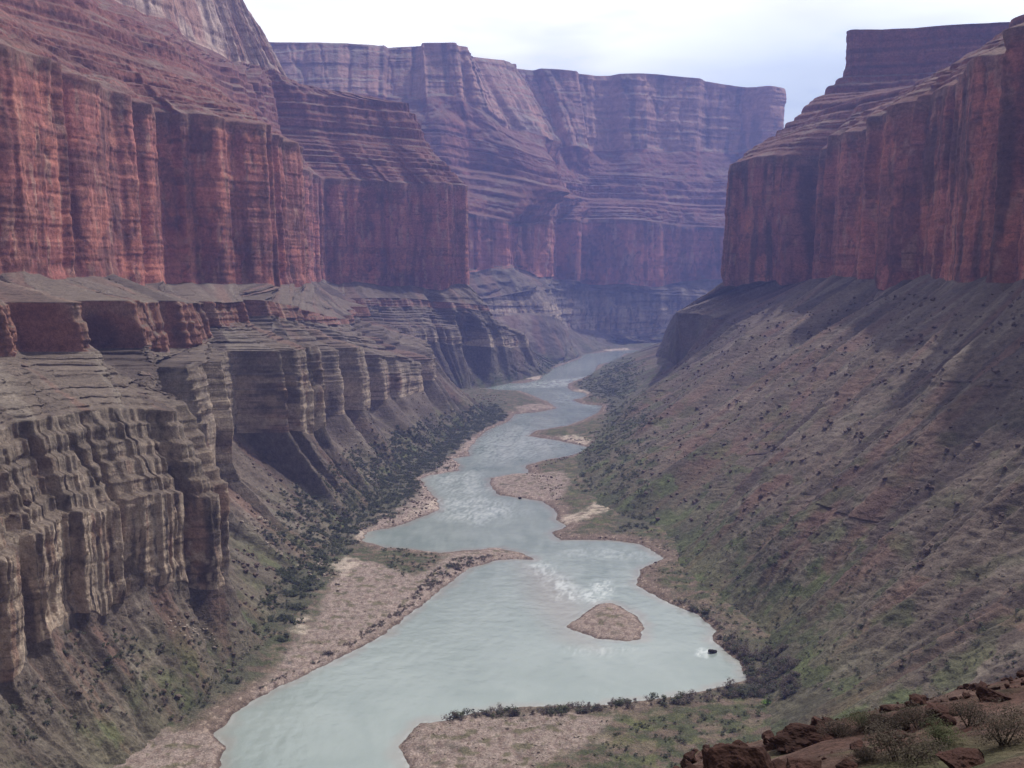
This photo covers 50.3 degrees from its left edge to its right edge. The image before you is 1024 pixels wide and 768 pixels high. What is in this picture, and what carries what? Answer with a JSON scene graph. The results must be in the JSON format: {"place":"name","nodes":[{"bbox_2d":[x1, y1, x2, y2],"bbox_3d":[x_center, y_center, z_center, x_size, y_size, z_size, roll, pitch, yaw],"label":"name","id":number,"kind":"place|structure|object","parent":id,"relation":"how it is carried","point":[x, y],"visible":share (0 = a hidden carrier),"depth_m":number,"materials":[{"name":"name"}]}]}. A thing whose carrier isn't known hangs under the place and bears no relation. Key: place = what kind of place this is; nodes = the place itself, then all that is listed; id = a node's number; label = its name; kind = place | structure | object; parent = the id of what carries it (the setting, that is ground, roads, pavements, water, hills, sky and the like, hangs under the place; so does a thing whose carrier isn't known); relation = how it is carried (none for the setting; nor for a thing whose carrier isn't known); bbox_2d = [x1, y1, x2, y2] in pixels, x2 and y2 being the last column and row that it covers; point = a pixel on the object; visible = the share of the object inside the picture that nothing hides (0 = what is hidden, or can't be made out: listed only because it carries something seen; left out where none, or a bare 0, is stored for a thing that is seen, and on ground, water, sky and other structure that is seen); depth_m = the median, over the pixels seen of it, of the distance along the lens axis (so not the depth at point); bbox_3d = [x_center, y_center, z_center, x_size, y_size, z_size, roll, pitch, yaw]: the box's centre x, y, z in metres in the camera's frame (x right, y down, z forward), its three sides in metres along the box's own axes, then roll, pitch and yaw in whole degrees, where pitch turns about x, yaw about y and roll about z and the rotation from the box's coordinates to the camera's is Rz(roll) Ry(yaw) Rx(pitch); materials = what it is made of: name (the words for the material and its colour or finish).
{"place":"outdoors","nodes":[
{"label":"outdoors","id":0,"kind":"place"},
{"bbox_2d":[0,0,555,767],"bbox_3d":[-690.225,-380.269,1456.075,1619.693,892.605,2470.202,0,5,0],"label":"canyon wall","id":1,"kind":"structure","parent":0,"point":[220,232],"depth_m":942.01,"materials":[{"name":"brown stone"}]},
{"bbox_2d":[23,498,32,505],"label":"boulder","id":2,"kind":"object","parent":1,"relation":"on","point":[26,502],"visible":1,"depth_m":469.51,"materials":[{"name":"stone"}]},
{"bbox_2d":[174,693,181,699],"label":"boulder","id":3,"kind":"object","parent":1,"relation":"on","point":[178,696],"visible":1,"depth_m":506.58,"materials":[{"name":"grey stone"}]},
{"bbox_2d":[113,343,771,767],"bbox_3d":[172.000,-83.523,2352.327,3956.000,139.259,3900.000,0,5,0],"label":"ground","id":4,"kind":"structure","parent":0,"point":[189,741],"depth_m":617.49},
{"bbox_2d":[164,515,600,766],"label":"pale rubble","id":5,"kind":"object","parent":4,"relation":"on","point":[537,756],"visible":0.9,"depth_m":491.13,"materials":[{"name":"stone"}]},
{"bbox_2d":[449,709,458,718],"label":"shrub","id":6,"kind":"object","parent":4,"relation":"on","point":[453,715],"visible":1,"depth_m":496.80,"materials":[{"name":"green plant"}]},
{"bbox_2d":[462,707,474,714],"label":"shrub","id":7,"kind":"object","parent":4,"relation":"on","point":[467,712],"visible":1,"depth_m":505.13,"materials":[{"name":"green plant"}]},
{"bbox_2d":[506,705,518,714],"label":"shrub","id":8,"kind":"object","parent":4,"relation":"on","point":[513,709],"visible":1,"depth_m":502.56,"materials":[{"name":"green plant"}]},
{"bbox_2d":[5,290,1023,729],"bbox_3d":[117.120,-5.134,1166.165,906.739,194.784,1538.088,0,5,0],"label":"brown rubble","id":9,"kind":"object","parent":4,"relation":"on","point":[657,454],"visible":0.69,"depth_m":962.53,"materials":[{"name":"brown stone"}]},
{"bbox_2d":[7,297,1023,767],"bbox_3d":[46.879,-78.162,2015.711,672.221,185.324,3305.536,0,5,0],"label":"dark undergrowth","id":10,"kind":"object","parent":4,"relation":"on","point":[387,485],"visible":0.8,"depth_m":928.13,"materials":[{"name":"green plant"}]},
{"bbox_2d":[17,297,1021,726],"bbox_3d":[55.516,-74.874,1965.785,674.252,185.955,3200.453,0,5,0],"label":"twiggy undergrowth","id":11,"kind":"object","parent":4,"relation":"on","point":[589,705],"visible":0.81,"depth_m":559.99,"materials":[{"name":"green plant"}]},
{"bbox_2d":[554,705,569,713],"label":"shrub","id":12,"kind":"object","parent":4,"relation":"on","point":[561,710],"visible":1,"depth_m":500.56,"materials":[{"name":"green plant"}]},
{"bbox_2d":[618,697,630,704],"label":"shrub","id":13,"kind":"object","parent":4,"relation":"on","point":[622,699],"visible":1,"depth_m":513.03,"materials":[{"name":"green plant"}]},
{"bbox_2d":[624,699,634,709],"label":"shrub","id":14,"kind":"object","parent":4,"relation":"on","point":[626,703],"visible":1,"depth_m":509.29,"materials":[{"name":"green plant"}]},
{"bbox_2d":[670,696,680,702],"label":"shrub","id":15,"kind":"object","parent":4,"relation":"on","point":[673,699],"visible":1,"depth_m":514.93,"materials":[{"name":"green plant"}]},
{"bbox_2d":[686,689,696,698],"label":"shrub","id":16,"kind":"object","parent":4,"relation":"on","point":[691,692],"visible":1,"depth_m":523.41,"materials":[{"name":"green plant"}]},
{"bbox_2d":[739,689,750,697],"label":"shrub","id":17,"kind":"object","parent":4,"relation":"on","point":[745,693],"visible":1,"depth_m":520.71,"materials":[{"name":"green plant"}]},
{"bbox_2d":[742,657,755,664],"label":"shrub","id":18,"kind":"object","parent":4,"relation":"on","point":[751,659],"visible":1,"depth_m":569.60,"materials":[{"name":"green plant"}]},
{"bbox_2d":[746,668,758,676],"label":"shrub","id":19,"kind":"object","parent":4,"relation":"on","point":[751,673],"visible":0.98,"depth_m":551.34,"materials":[{"name":"green plant"}]},
{"bbox_2d":[214,350,746,767],"bbox_3d":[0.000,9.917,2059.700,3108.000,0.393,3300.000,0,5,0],"label":"water","id":20,"kind":"structure","parent":0,"point":[485,636],"depth_m":608.99,"materials":[{"name":"grey liquid"}]},
{"bbox_2d":[708,649,716,652],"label":"river rock","id":21,"kind":"object","parent":20,"relation":"in","point":[711,651],"visible":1,"depth_m":590.74,"materials":[{"name":"grey stone"}]},
{"bbox_2d":[269,42,786,360],"bbox_3d":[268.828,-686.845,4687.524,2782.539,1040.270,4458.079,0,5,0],"label":"mesa","id":22,"kind":"structure","parent":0,"point":[596,209],"depth_m":3442.37,"materials":[{"name":"stone"}]},
{"bbox_2d":[243,0,1023,126],"label":"sky","id":23,"kind":"structure","parent":0,"point":[798,47],"materials":[{"name":"white"}]},
{"bbox_2d":[575,14,1023,735],"bbox_3d":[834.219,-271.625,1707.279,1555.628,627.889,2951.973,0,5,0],"label":"canyon wall","id":24,"kind":"structure","parent":0,"point":[891,162],"depth_m":882.42,"materials":[{"name":"brown stone"}]},
{"bbox_2d":[916,561,924,565],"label":"boulder","id":25,"kind":"object","parent":24,"relation":"on","point":[920,563],"visible":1,"depth_m":521.94,"materials":[{"name":"stone"}]},
{"bbox_2d":[922,548,930,553],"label":"boulder","id":26,"kind":"object","parent":24,"relation":"on","point":[926,550],"visible":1,"depth_m":542.73,"materials":[{"name":"stone"}]},
{"bbox_2d":[973,441,980,445],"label":"boulder","id":27,"kind":"object","parent":24,"relation":"on","point":[976,443],"visible":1,"depth_m":626.73,"materials":[{"name":"stone"}]},
{"bbox_2d":[680,677,1023,767],"bbox_3d":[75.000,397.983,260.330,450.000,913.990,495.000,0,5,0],"label":"hillside","id":28,"kind":"structure","parent":0,"point":[996,755],"depth_m":27.93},
{"bbox_2d":[701,743,773,767],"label":"boulder","id":29,"kind":"object","parent":28,"relation":"on","point":[727,755],"visible":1,"depth_m":24.18,"materials":[{"name":"brown stone"}]},
{"bbox_2d":[764,742,775,750],"bbox_3d":[8.674,12.065,35.990,0.642,0.664,0.698,-3,6,-29],"label":"boulder","id":30,"kind":"object","parent":28,"relation":"on","point":[769,746],"visible":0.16,"depth_m":35.90,"materials":[{"name":"brown stone"}]},
{"bbox_2d":[786,757,821,767],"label":"boulder","id":31,"kind":"object","parent":28,"relation":"on","point":[791,762],"visible":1,"depth_m":16.76,"materials":[{"name":"brown stone"}]},
{"bbox_2d":[768,722,842,753],"bbox_3d":[9.691,11.594,35.278,2.712,1.257,2.150,3,1,-19],"label":"boulder","id":32,"kind":"object","parent":28,"relation":"on","point":[797,736],"visible":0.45,"depth_m":34.91,"materials":[{"name":"brown stone"}]},
{"bbox_2d":[814,715,859,737],"bbox_3d":[10.175,10.783,34.185,1.401,0.834,1.282,0,5,0],"label":"bush","id":33,"kind":"object","parent":28,"relation":"on","point":[838,729],"visible":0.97,"depth_m":34.03,"materials":[{"name":"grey plant"}]},
{"bbox_2d":[835,758,857,767],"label":"boulder","id":34,"kind":"object","parent":28,"relation":"on","point":[846,763],"visible":1,"depth_m":16.39,"materials":[{"name":"brown stone"}]},
{"bbox_2d":[673,670,1023,767],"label":"red rubble","id":35,"kind":"object","parent":28,"relation":"on","point":[688,760],"visible":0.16,"depth_m":40.10,"materials":[{"name":"brown stone"}]},
{"bbox_2d":[835,705,872,727],"bbox_3d":[10.904,10.531,34.270,1.404,0.745,1.080,0,5,0],"label":"bush","id":36,"kind":"object","parent":28,"relation":"on","point":[854,716],"visible":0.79,"depth_m":34.24,"materials":[{"name":"green plant"}]},
{"bbox_2d":[850,740,862,749],"bbox_3d":[9.448,9.979,29.830,0.479,0.396,0.481,-1,5,-10],"label":"boulder","id":37,"kind":"object","parent":28,"relation":"on","point":[857,743],"visible":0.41,"depth_m":29.80,"materials":[{"name":"brown stone"}]},
{"bbox_2d":[836,746,877,763],"bbox_3d":[5.275,5.677,16.574,0.637,0.325,0.441,-2,6,-22],"label":"bush","id":38,"kind":"object","parent":28,"relation":"on","point":[860,754],"visible":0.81,"depth_m":16.58,"materials":[{"name":"green plant"}]},
{"bbox_2d":[866,714,888,730],"bbox_3d":[11.483,10.658,33.870,0.758,0.805,0.840,2,1,-31],"label":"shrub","id":39,"kind":"object","parent":28,"relation":"on","point":[869,719],"visible":0.18,"depth_m":33.84,"materials":[{"name":"green plant"}]},
{"bbox_2d":[861,706,913,731],"bbox_3d":[11.130,10.053,32.116,1.555,0.955,1.471,0,5,0],"label":"bush","id":40,"kind":"object","parent":28,"relation":"on","point":[877,715],"visible":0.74,"depth_m":32.13,"materials":[{"name":"green plant"}]},
{"bbox_2d":[891,713,915,725],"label":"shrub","id":41,"kind":"object","parent":28,"relation":"on","point":[902,718],"visible":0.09,"depth_m":33.19,"materials":[{"name":"green plant"}]},
{"bbox_2d":[860,718,953,767],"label":"bush","id":42,"kind":"object","parent":28,"relation":"on","point":[921,755],"visible":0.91,"depth_m":16.05,"materials":[{"name":"green plant"}]},
{"bbox_2d":[891,700,940,730],"bbox_3d":[11.680,9.719,31.756,1.418,0.889,1.329,-2,6,-21],"label":"bush","id":43,"kind":"object","parent":28,"relation":"on","point":[910,710],"visible":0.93,"depth_m":31.61,"materials":[{"name":"green plant"}]},
{"bbox_2d":[925,702,959,720],"bbox_3d":[12.623,9.741,31.933,0.941,0.681,1.094,-4,7,-38],"label":"boulder","id":44,"kind":"object","parent":28,"relation":"on","point":[943,710],"visible":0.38,"depth_m":31.75,"materials":[{"name":"brown stone"}]},
{"bbox_2d":[918,714,967,744],"bbox_3d":[6.557,5.356,16.720,0.674,0.408,0.791,0,5,0],"label":"bush","id":45,"kind":"object","parent":28,"relation":"on","point":[944,736],"visible":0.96,"depth_m":16.64,"materials":[{"name":"green plant"}]},
{"bbox_2d":[935,747,984,767],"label":"boulder","id":46,"kind":"object","parent":28,"relation":"on","point":[961,757],"visible":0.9,"depth_m":14.59,"materials":[{"name":"brown stone"}]},
{"bbox_2d":[929,690,993,726],"bbox_3d":[11.043,7.987,26.499,1.523,0.805,1.358,0,5,0],"label":"bush","id":47,"kind":"object","parent":28,"relation":"on","point":[968,710],"visible":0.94,"depth_m":26.37,"materials":[{"name":"green plant"}]},
{"bbox_2d":[975,688,1011,702],"bbox_3d":[14.675,9.765,33.281,0.925,0.998,1.114,0,5,-2],"label":"boulder","id":48,"kind":"object","parent":28,"relation":"on","point":[986,695],"visible":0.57,"depth_m":33.06,"materials":[{"name":"brown stone"}]},
{"bbox_2d":[968,697,1023,746],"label":"bush","id":49,"kind":"object","parent":28,"relation":"on","point":[1008,724],"visible":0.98,"depth_m":15.68,"materials":[{"name":"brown plant"}]}
]}

